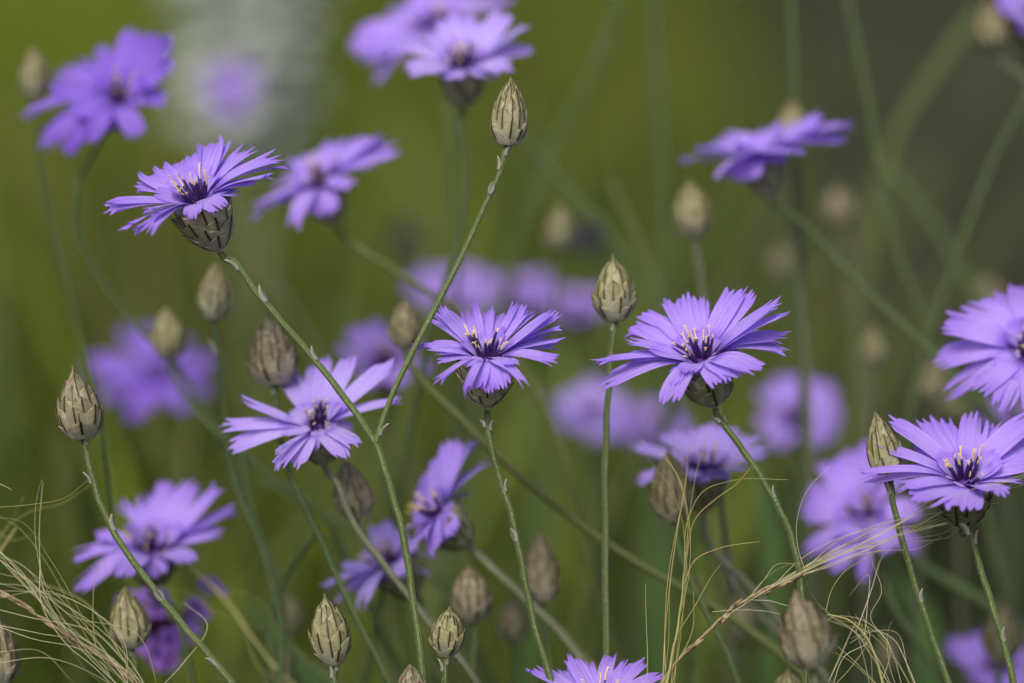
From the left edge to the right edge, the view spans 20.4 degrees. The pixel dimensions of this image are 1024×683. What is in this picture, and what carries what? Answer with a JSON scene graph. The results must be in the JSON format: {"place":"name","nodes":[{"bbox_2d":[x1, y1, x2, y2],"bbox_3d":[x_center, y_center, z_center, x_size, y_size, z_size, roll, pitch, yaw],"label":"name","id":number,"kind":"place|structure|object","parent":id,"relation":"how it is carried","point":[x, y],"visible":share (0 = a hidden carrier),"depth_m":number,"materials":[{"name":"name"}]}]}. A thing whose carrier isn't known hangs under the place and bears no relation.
{"place":"outdoors","nodes":[
{"label":"outdoors","id":0,"kind":"place"},
{"bbox_2d":[389,222,425,645],"bbox_3d":[-0.051,0.175,1.512,0.018,0.489,0.027,6,15,24],"label":"flower bud","id":1,"kind":"object","parent":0,"point":[409,239],"visible":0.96,"depth_m":1.45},
{"bbox_2d":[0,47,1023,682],"bbox_3d":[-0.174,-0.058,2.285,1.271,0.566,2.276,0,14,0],"label":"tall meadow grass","id":2,"kind":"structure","parent":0,"point":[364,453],"depth_m":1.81,"materials":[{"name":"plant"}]},
{"bbox_2d":[0,0,1023,682],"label":"ground","id":3,"kind":"structure","parent":0,"point":[876,80],"depth_m":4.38,"materials":[{"name":"plant"}]},
{"bbox_2d":[0,620,21,682],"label":"flower bud","id":4,"kind":"object","parent":3,"relation":"on","point":[9,671],"visible":1,"depth_m":0.81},
{"bbox_2d":[7,404,106,629],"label":"plant stem","id":5,"kind":"object","parent":3,"relation":"on","point":[49,530],"visible":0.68,"depth_m":1.10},
{"bbox_2d":[53,442,79,682],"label":"flower stem","id":6,"kind":"object","parent":3,"relation":"on","point":[72,539],"visible":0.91,"depth_m":1.09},
{"bbox_2d":[18,44,143,682],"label":"flower bud","id":7,"kind":"object","parent":3,"relation":"on","point":[34,76],"visible":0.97,"depth_m":0.90,"materials":[{"name":"plant"}]},
{"bbox_2d":[0,480,207,682],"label":"feather grass","id":8,"kind":"object","parent":3,"relation":"on","point":[112,661],"depth_m":0.81,"materials":[{"name":"plant"}]},
{"bbox_2d":[109,585,150,681],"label":"flower bud","id":9,"kind":"object","parent":3,"relation":"on","point":[129,611],"visible":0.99,"depth_m":0.82,"materials":[{"name":"plant"}]},
{"bbox_2d":[55,362,235,682],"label":"flower bud","id":10,"kind":"object","parent":3,"relation":"on","point":[79,410],"visible":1,"depth_m":0.80,"materials":[{"name":"plant"}]},
{"bbox_2d":[73,478,236,682],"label":"flower","id":11,"kind":"object","parent":3,"relation":"on","point":[163,526],"visible":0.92,"depth_m":0.87,"materials":[{"name":"purple plant"}]},
{"bbox_2d":[89,323,224,682],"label":"flower","id":12,"kind":"object","parent":3,"relation":"on","point":[157,380],"visible":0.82,"depth_m":1.10,"materials":[{"name":"purple plant"}]},
{"bbox_2d":[18,25,302,682],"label":"flower","id":13,"kind":"object","parent":3,"relation":"on","point":[111,92],"visible":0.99,"depth_m":0.90,"materials":[{"name":"purple plant"}]},
{"bbox_2d":[115,577,229,682],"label":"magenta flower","id":14,"kind":"object","parent":3,"relation":"on","point":[166,635],"visible":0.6,"depth_m":0.90,"materials":[{"name":"purple plant"}]},
{"bbox_2d":[151,433,226,682],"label":"plant stem","id":15,"kind":"object","parent":3,"relation":"on","point":[167,479],"visible":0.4,"depth_m":1.21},
{"bbox_2d":[175,178,235,682],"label":"plant stem","id":16,"kind":"object","parent":3,"relation":"on","point":[178,674],"visible":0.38,"depth_m":1.22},
{"bbox_2d":[203,61,259,682],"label":"flower","id":17,"kind":"object","parent":3,"relation":"on","point":[229,90],"visible":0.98,"depth_m":1.35,"materials":[{"name":"purple plant"}]},
{"bbox_2d":[180,562,293,682],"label":"feather grass","id":18,"kind":"object","parent":3,"relation":"on","point":[215,589],"depth_m":0.87,"materials":[{"name":"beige plant"}]},
{"bbox_2d":[197,260,283,682],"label":"flower bud","id":19,"kind":"object","parent":3,"relation":"on","point":[215,298],"visible":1,"depth_m":0.86,"materials":[{"name":"plant"}]},
{"bbox_2d":[158,0,334,564],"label":"silver plant","id":20,"kind":"object","parent":3,"relation":"on","point":[257,38],"visible":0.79,"depth_m":1.91,"materials":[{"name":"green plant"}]},
{"bbox_2d":[150,305,403,675],"bbox_3d":[-0.024,0.277,0.945,0.184,0.585,0.012,3,14,12],"label":"flower bud","id":21,"kind":"object","parent":3,"relation":"on","point":[168,336],"visible":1,"depth_m":0.89,"materials":[{"name":"plant"}]},
{"bbox_2d":[239,592,321,682],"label":"leaf blade","id":22,"kind":"object","parent":3,"relation":"on","point":[308,675],"visible":0.59,"depth_m":0.98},
{"bbox_2d":[238,451,330,682],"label":"plant stem","id":23,"kind":"object","parent":3,"relation":"on","point":[308,662],"visible":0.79,"depth_m":0.89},
{"bbox_2d":[275,591,304,682],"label":"flower bud","id":24,"kind":"object","parent":3,"relation":"on","point":[295,615],"visible":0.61,"depth_m":0.93,"materials":[{"name":"plant"}]},
{"bbox_2d":[265,532,315,682],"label":"plant stem","id":25,"kind":"object","parent":3,"relation":"on","point":[293,563],"visible":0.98,"depth_m":0.88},
{"bbox_2d":[224,418,364,670],"bbox_3d":[-0.113,0.265,1.232,0.112,0.469,0.008,-8,16,-28],"label":"plant stem","id":26,"kind":"object","parent":3,"relation":"on","point":[263,576],"visible":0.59,"depth_m":1.20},
{"bbox_2d":[271,465,319,682],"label":"plant stem","id":27,"kind":"object","parent":3,"relation":"on","point":[301,525],"visible":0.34,"depth_m":1.06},
{"bbox_2d":[103,74,527,681],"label":"flowering stem","id":28,"kind":"object","parent":3,"relation":"on","point":[197,186],"visible":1,"depth_m":0.80,"materials":[{"name":"purple"}]},
{"bbox_2d":[233,211,398,682],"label":"plant stem","id":29,"kind":"object","parent":3,"relation":"on","point":[309,342],"visible":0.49,"depth_m":1.09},
{"bbox_2d":[245,313,392,682],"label":"flower bud","id":30,"kind":"object","parent":3,"relation":"on","point":[273,358],"visible":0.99,"depth_m":0.84,"materials":[{"name":"plant"}]},
{"bbox_2d":[308,592,351,682],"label":"flower bud","id":31,"kind":"object","parent":3,"relation":"on","point":[330,637],"visible":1,"depth_m":0.80,"materials":[{"name":"plant"}]},
{"bbox_2d":[328,215,365,673],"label":"plant stem","id":32,"kind":"object","parent":3,"relation":"on","point":[349,344],"visible":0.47,"depth_m":1.15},
{"bbox_2d":[219,355,479,682],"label":"flower","id":33,"kind":"object","parent":3,"relation":"on","point":[313,424],"visible":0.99,"depth_m":0.83,"materials":[{"name":"purple plant"}]},
{"bbox_2d":[336,296,417,669],"bbox_3d":[-0.052,0.226,1.339,0.008,0.494,0.084,-11,18,-37],"label":"plant stem","id":34,"kind":"object","parent":3,"relation":"on","point":[412,640],"visible":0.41,"depth_m":1.31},
{"bbox_2d":[262,477,494,682],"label":"plant stem","id":35,"kind":"object","parent":3,"relation":"on","point":[441,584],"visible":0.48,"depth_m":0.93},
{"bbox_2d":[318,519,448,682],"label":"flower","id":36,"kind":"object","parent":3,"relation":"on","point":[368,571],"visible":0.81,"depth_m":0.87,"materials":[{"name":"purple plant"}]},
{"bbox_2d":[335,319,433,666],"bbox_3d":[-0.038,0.275,1.002,0.034,0.563,0.084,-3,14,-10],"label":"flower","id":37,"kind":"object","parent":3,"relation":"on","point":[373,343],"visible":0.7,"depth_m":0.96,"materials":[{"name":"purple plant"}]},
{"bbox_2d":[337,310,438,682],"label":"plant stem","id":38,"kind":"object","parent":3,"relation":"on","point":[356,558],"visible":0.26,"depth_m":1.34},
{"bbox_2d":[331,457,480,682],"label":"flower bud","id":39,"kind":"object","parent":3,"relation":"on","point":[357,492],"visible":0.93,"depth_m":0.84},
{"bbox_2d":[398,663,426,682],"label":"flower bud","id":40,"kind":"object","parent":3,"relation":"on","point":[410,674],"visible":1,"depth_m":0.79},
{"bbox_2d":[349,377,510,682],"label":"plant stem","id":41,"kind":"object","parent":3,"relation":"on","point":[462,557],"visible":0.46,"depth_m":1.13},
{"bbox_2d":[347,0,513,680],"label":"flower","id":42,"kind":"object","parent":3,"relation":"on","point":[379,38],"visible":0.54,"depth_m":0.96,"materials":[{"name":"purple plant"}]},
{"bbox_2d":[250,134,620,667],"bbox_3d":[0.003,0.249,0.950,0.178,0.636,0.044,5,15,21],"label":"flower","id":43,"kind":"object","parent":3,"relation":"on","point":[319,188],"visible":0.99,"depth_m":0.90,"materials":[{"name":"purple plant"}]},
{"bbox_2d":[360,8,532,682],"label":"flower","id":44,"kind":"object","parent":3,"relation":"on","point":[464,59],"visible":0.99,"depth_m":0.89,"materials":[{"name":"purple plant"}]},
{"bbox_2d":[428,604,465,682],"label":"flower bud","id":45,"kind":"object","parent":3,"relation":"on","point":[446,637],"visible":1,"depth_m":0.80,"materials":[{"name":"plant"}]},
{"bbox_2d":[407,265,493,682],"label":"flower","id":46,"kind":"object","parent":3,"relation":"on","point":[473,286],"visible":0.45,"depth_m":1.22,"materials":[{"name":"purple plant"}]},
{"bbox_2d":[449,559,493,682],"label":"flower bud","id":47,"kind":"object","parent":3,"relation":"on","point":[471,598],"visible":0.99,"depth_m":0.85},
{"bbox_2d":[409,299,564,682],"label":"flower","id":48,"kind":"object","parent":3,"relation":"on","point":[483,352],"visible":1,"depth_m":0.80,"materials":[{"name":"purple plant"}]},
{"bbox_2d":[405,439,588,665],"bbox_3d":[0.035,0.304,0.897,0.143,0.556,0.036,5,15,18],"label":"flower","id":49,"kind":"object","parent":3,"relation":"on","point":[442,521],"visible":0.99,"depth_m":0.85,"materials":[{"name":"purple plant"}]},
{"bbox_2d":[496,592,529,682],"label":"flower bud","id":50,"kind":"object","parent":3,"relation":"on","point":[513,624],"visible":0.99,"depth_m":0.89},
{"bbox_2d":[461,430,572,682],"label":"plant stem","id":51,"kind":"object","parent":3,"relation":"on","point":[519,530],"visible":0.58,"depth_m":1.17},
{"bbox_2d":[488,271,553,551],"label":"flower","id":52,"kind":"object","parent":3,"relation":"on","point":[531,293],"visible":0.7,"depth_m":1.26,"materials":[{"name":"purple plant"}]},
{"bbox_2d":[425,0,620,682],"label":"plant stem","id":53,"kind":"object","parent":3,"relation":"on","point":[607,38],"visible":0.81,"depth_m":1.08,"materials":[{"name":"plant"}]},
{"bbox_2d":[520,436,553,682],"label":"leaf blade","id":54,"kind":"object","parent":3,"relation":"on","point":[529,657],"visible":0.34,"depth_m":1.20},
{"bbox_2d":[520,527,559,669],"bbox_3d":[0.014,0.317,0.908,0.013,0.526,0.051,-4,15,-16],"label":"flower bud","id":55,"kind":"object","parent":3,"relation":"on","point":[542,567],"visible":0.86,"depth_m":0.86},
{"bbox_2d":[537,202,575,682],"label":"flower bud","id":56,"kind":"object","parent":3,"relation":"on","point":[559,233],"visible":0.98,"depth_m":0.98,"materials":[{"name":"plant"}]},
{"bbox_2d":[548,287,598,651],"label":"flower","id":57,"kind":"object","parent":3,"relation":"on","point":[577,311],"visible":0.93,"depth_m":1.20,"materials":[{"name":"purple plant"}]},
{"bbox_2d":[543,375,624,665],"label":"flower","id":58,"kind":"object","parent":3,"relation":"on","point":[582,407],"visible":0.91,"depth_m":1.12,"materials":[{"name":"purple plant"}]},
{"bbox_2d":[524,652,664,682],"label":"flower","id":59,"kind":"object","parent":3,"relation":"on","point":[578,671],"visible":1,"depth_m":0.81,"materials":[{"name":"purple plant"}]},
{"bbox_2d":[387,295,810,682],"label":"flower bud","id":60,"kind":"object","parent":3,"relation":"on","point":[404,328],"visible":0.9,"depth_m":0.86,"materials":[{"name":"plant"}]},
{"bbox_2d":[543,397,680,682],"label":"plant stem","id":61,"kind":"object","parent":3,"relation":"on","point":[615,514],"visible":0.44,"depth_m":1.23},
{"bbox_2d":[591,254,636,657],"bbox_3d":[0.030,0.282,0.862,0.013,0.617,0.078,0,14,0],"label":"flower bud","id":62,"kind":"object","parent":3,"relation":"on","point":[614,298],"visible":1,"depth_m":0.82,"materials":[{"name":"plant"}]},
{"bbox_2d":[526,129,707,682],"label":"plant stem","id":63,"kind":"object","parent":3,"relation":"on","point":[629,323],"visible":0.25,"depth_m":1.33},
{"bbox_2d":[565,394,673,670],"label":"plant stem","id":64,"kind":"object","parent":3,"relation":"on","point":[612,508],"visible":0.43,"depth_m":1.06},
{"bbox_2d":[519,138,724,682],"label":"plant stem","id":65,"kind":"object","parent":3,"relation":"on","point":[559,179],"visible":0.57,"depth_m":1.00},
{"bbox_2d":[588,234,681,658],"bbox_3d":[0.051,0.205,1.366,0.081,0.521,0.009,-13,19,-43],"label":"plant stem","id":66,"kind":"object","parent":3,"relation":"on","point":[611,483],"visible":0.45,"depth_m":1.33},
{"bbox_2d":[640,455,663,682],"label":"leaf blade","id":67,"kind":"object","parent":3,"relation":"on","point":[654,610],"visible":0.71,"depth_m":1.15,"materials":[{"name":"plant"}]},
{"bbox_2d":[612,400,691,570],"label":"flower","id":68,"kind":"object","parent":3,"relation":"on","point":[635,425],"visible":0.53,"depth_m":1.16,"materials":[{"name":"purple plant"}]},
{"bbox_2d":[629,422,691,662],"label":"plant stem","id":69,"kind":"object","parent":3,"relation":"on","point":[636,633],"visible":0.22,"depth_m":1.23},
{"bbox_2d":[647,0,674,682],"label":"plant stem","id":70,"kind":"object","parent":3,"relation":"on","point":[668,541],"visible":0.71,"depth_m":1.03,"materials":[{"name":"plant"}]},
{"bbox_2d":[608,180,730,682],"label":"plant stem","id":71,"kind":"object","parent":3,"relation":"on","point":[689,403],"visible":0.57,"depth_m":0.99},
{"bbox_2d":[618,351,753,682],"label":"plant stem","id":72,"kind":"object","parent":3,"relation":"on","point":[746,649],"visible":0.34,"depth_m":1.33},
{"bbox_2d":[648,444,741,682],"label":"flower bud","id":73,"kind":"object","parent":3,"relation":"on","point":[663,504],"visible":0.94,"depth_m":0.84,"materials":[{"name":"plant"}]},
{"bbox_2d":[688,519,702,682],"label":"plant stem","id":74,"kind":"object","parent":3,"relation":"on","point":[692,666],"visible":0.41,"depth_m":1.01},
{"bbox_2d":[591,287,808,682],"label":"flower","id":75,"kind":"object","parent":3,"relation":"on","point":[697,343],"visible":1,"depth_m":0.80,"materials":[{"name":"purple plant"}]},
{"bbox_2d":[672,178,735,682],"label":"flower bud","id":76,"kind":"object","parent":3,"relation":"on","point":[692,214],"visible":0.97,"depth_m":0.90,"materials":[{"name":"plant"}]},
{"bbox_2d":[622,179,786,665],"bbox_3d":[0.069,0.208,1.274,0.119,0.560,0.011,-10,17,-35],"label":"plant stem","id":77,"kind":"object","parent":3,"relation":"on","point":[676,405],"visible":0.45,"depth_m":1.24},
{"bbox_2d":[630,422,832,682],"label":"flower","id":78,"kind":"object","parent":3,"relation":"on","point":[721,455],"visible":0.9,"depth_m":0.86,"materials":[{"name":"purple plant"}]},
{"bbox_2d":[701,429,770,682],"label":"plant stem","id":79,"kind":"object","parent":3,"relation":"on","point":[723,589],"visible":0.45,"depth_m":1.30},
{"bbox_2d":[726,598,755,682],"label":"flower bud","id":80,"kind":"object","parent":3,"relation":"on","point":[744,614],"visible":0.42,"depth_m":1.00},
{"bbox_2d":[755,432,782,682],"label":"leaf blade","id":81,"kind":"object","parent":3,"relation":"on","point":[770,547],"visible":0.7,"depth_m":1.05,"materials":[{"name":"plant"}]},
{"bbox_2d":[717,550,823,682],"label":"plant stem","id":82,"kind":"object","parent":3,"relation":"on","point":[759,616],"visible":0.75,"depth_m":0.88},
{"bbox_2d":[766,244,796,676],"bbox_3d":[0.116,0.235,1.184,0.014,0.552,0.078,-3,14,-12],"label":"flower bud","id":83,"kind":"object","parent":3,"relation":"on","point":[776,268],"visible":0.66,"depth_m":1.15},
{"bbox_2d":[775,95,817,607],"bbox_3d":[0.102,0.239,0.976,0.011,0.643,0.075,-5,15,-18],"label":"flower bud","id":84,"kind":"object","parent":3,"relation":"on","point":[792,112],"visible":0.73,"depth_m":0.93,"materials":[{"name":"plant"}]},
{"bbox_2d":[755,373,842,533],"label":"flower","id":85,"kind":"object","parent":3,"relation":"on","point":[782,422],"visible":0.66,"depth_m":1.05,"materials":[{"name":"purple plant"}]},
{"bbox_2d":[787,0,810,675],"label":"plant stem","id":86,"kind":"object","parent":3,"relation":"on","point":[801,388],"visible":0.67,"depth_m":0.95,"materials":[{"name":"plant"}]},
{"bbox_2d":[778,586,838,682],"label":"flower bud","id":87,"kind":"object","parent":3,"relation":"on","point":[808,640],"visible":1,"depth_m":0.76,"materials":[{"name":"plant"}]},
{"bbox_2d":[775,214,849,682],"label":"plant stem","id":88,"kind":"object","parent":3,"relation":"on","point":[830,459],"visible":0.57,"depth_m":1.11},
{"bbox_2d":[660,474,1023,682],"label":"feather grass","id":89,"kind":"object","parent":3,"relation":"on","point":[789,579],"depth_m":0.80,"materials":[{"name":"beige plant"}]},
{"bbox_2d":[678,110,1023,505],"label":"flower","id":90,"kind":"object","parent":3,"relation":"on","point":[758,166],"visible":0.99,"depth_m":0.90,"materials":[{"name":"purple plant"}]},
{"bbox_2d":[822,184,882,682],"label":"flower bud","id":91,"kind":"object","parent":3,"relation":"on","point":[839,211],"visible":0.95,"depth_m":1.10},
{"bbox_2d":[799,438,943,682],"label":"flower","id":92,"kind":"object","parent":3,"relation":"on","point":[847,501],"visible":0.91,"depth_m":0.90,"materials":[{"name":"purple plant"}]},
{"bbox_2d":[857,323,887,682],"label":"flower bud","id":93,"kind":"object","parent":3,"relation":"on","point":[873,351],"visible":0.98,"depth_m":0.97,"materials":[{"name":"plant"}]},
{"bbox_2d":[876,630,900,682],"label":"flower bud","id":94,"kind":"object","parent":3,"relation":"on","point":[883,656],"visible":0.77,"depth_m":0.98,"materials":[{"name":"plant"}]},
{"bbox_2d":[822,5,979,679],"bbox_3d":[0.145,0.188,1.173,0.097,0.648,0.018,-13,19,-41],"label":"plant stem","id":95,"kind":"object","parent":3,"relation":"on","point":[944,57],"visible":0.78,"depth_m":1.12,"materials":[{"name":"plant"}]},
{"bbox_2d":[866,411,951,682],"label":"flower bud","id":96,"kind":"object","parent":3,"relation":"on","point":[881,433],"visible":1,"depth_m":0.81,"materials":[{"name":"plant"}]},
{"bbox_2d":[879,560,939,682],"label":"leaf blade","id":97,"kind":"object","parent":3,"relation":"on","point":[924,673],"visible":0.59,"depth_m":1.10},
{"bbox_2d":[907,359,950,682],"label":"flower bud","id":98,"kind":"object","parent":3,"relation":"on","point":[934,382],"visible":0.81,"depth_m":0.98,"materials":[{"name":"plant"}]},
{"bbox_2d":[844,0,1020,649],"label":"plant stem","id":99,"kind":"object","parent":3,"relation":"on","point":[962,408],"visible":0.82,"depth_m":0.95,"materials":[{"name":"plant"}]},
{"bbox_2d":[857,410,1023,682],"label":"flower","id":100,"kind":"object","parent":3,"relation":"on","point":[950,459],"visible":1,"depth_m":0.80,"materials":[{"name":"purple plant"}]},
{"bbox_2d":[866,0,1023,682],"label":"flower","id":101,"kind":"object","parent":3,"relation":"on","point":[1014,9],"visible":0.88,"depth_m":0.95,"materials":[{"name":"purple plant"}]},
{"bbox_2d":[929,389,972,682],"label":"flower bud","id":102,"kind":"object","parent":3,"relation":"on","point":[947,408],"visible":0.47,"depth_m":1.00,"materials":[{"name":"plant"}]},
{"bbox_2d":[885,165,1023,419],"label":"plant stem","id":103,"kind":"object","parent":3,"relation":"on","point":[914,198],"visible":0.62,"depth_m":1.08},
{"bbox_2d":[911,556,1023,638],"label":"plant stem","id":104,"kind":"object","parent":3,"relation":"on","point":[950,582],"visible":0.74,"depth_m":0.93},
{"bbox_2d":[932,283,1023,412],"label":"flower","id":105,"kind":"object","parent":3,"relation":"on","point":[991,344],"visible":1,"depth_m":0.83,"materials":[{"name":"purple plant"}]},
{"bbox_2d":[945,631,1023,682],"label":"flower","id":106,"kind":"object","parent":3,"relation":"on","point":[969,654],"visible":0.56,"depth_m":0.95,"materials":[{"name":"purple plant"}]},
{"bbox_2d":[969,276,1006,589],"bbox_3d":[0.197,0.243,1.165,0.015,0.544,0.059,-7,16,-26],"label":"flower bud","id":107,"kind":"object","parent":3,"relation":"on","point":[987,286],"visible":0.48,"depth_m":1.12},
{"bbox_2d":[973,0,1023,79],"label":"flower bud","id":108,"kind":"object","parent":3,"relation":"on","point":[993,29],"visible":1,"depth_m":0.95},
{"bbox_2d":[983,398,1018,614],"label":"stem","id":109,"kind":"object","parent":3,"relation":"on","point":[1008,414],"visible":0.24,"depth_m":1.10,"materials":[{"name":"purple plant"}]},
{"bbox_2d":[980,599,1023,682],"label":"flower bud","id":110,"kind":"object","parent":3,"relation":"on","point":[990,642],"visible":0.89,"depth_m":0.88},
{"bbox_2d":[569,220,606,653],"bbox_3d":[0.035,0.203,1.317,0.017,0.530,0.028,6,15,22],"label":"flower bud","id":111,"kind":"object","parent":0,"point":[588,239],"visible":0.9,"depth_m":1.25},
{"bbox_2d":[639,434,787,682],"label":"feather grass","id":112,"kind":"object","parent":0,"point":[685,574],"depth_m":0.79,"materials":[{"name":"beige plant"}]},
{"bbox_2d":[823,549,914,682],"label":"feather grass","id":113,"kind":"object","parent":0,"point":[871,648],"depth_m":0.80,"materials":[{"name":"beige plant"}]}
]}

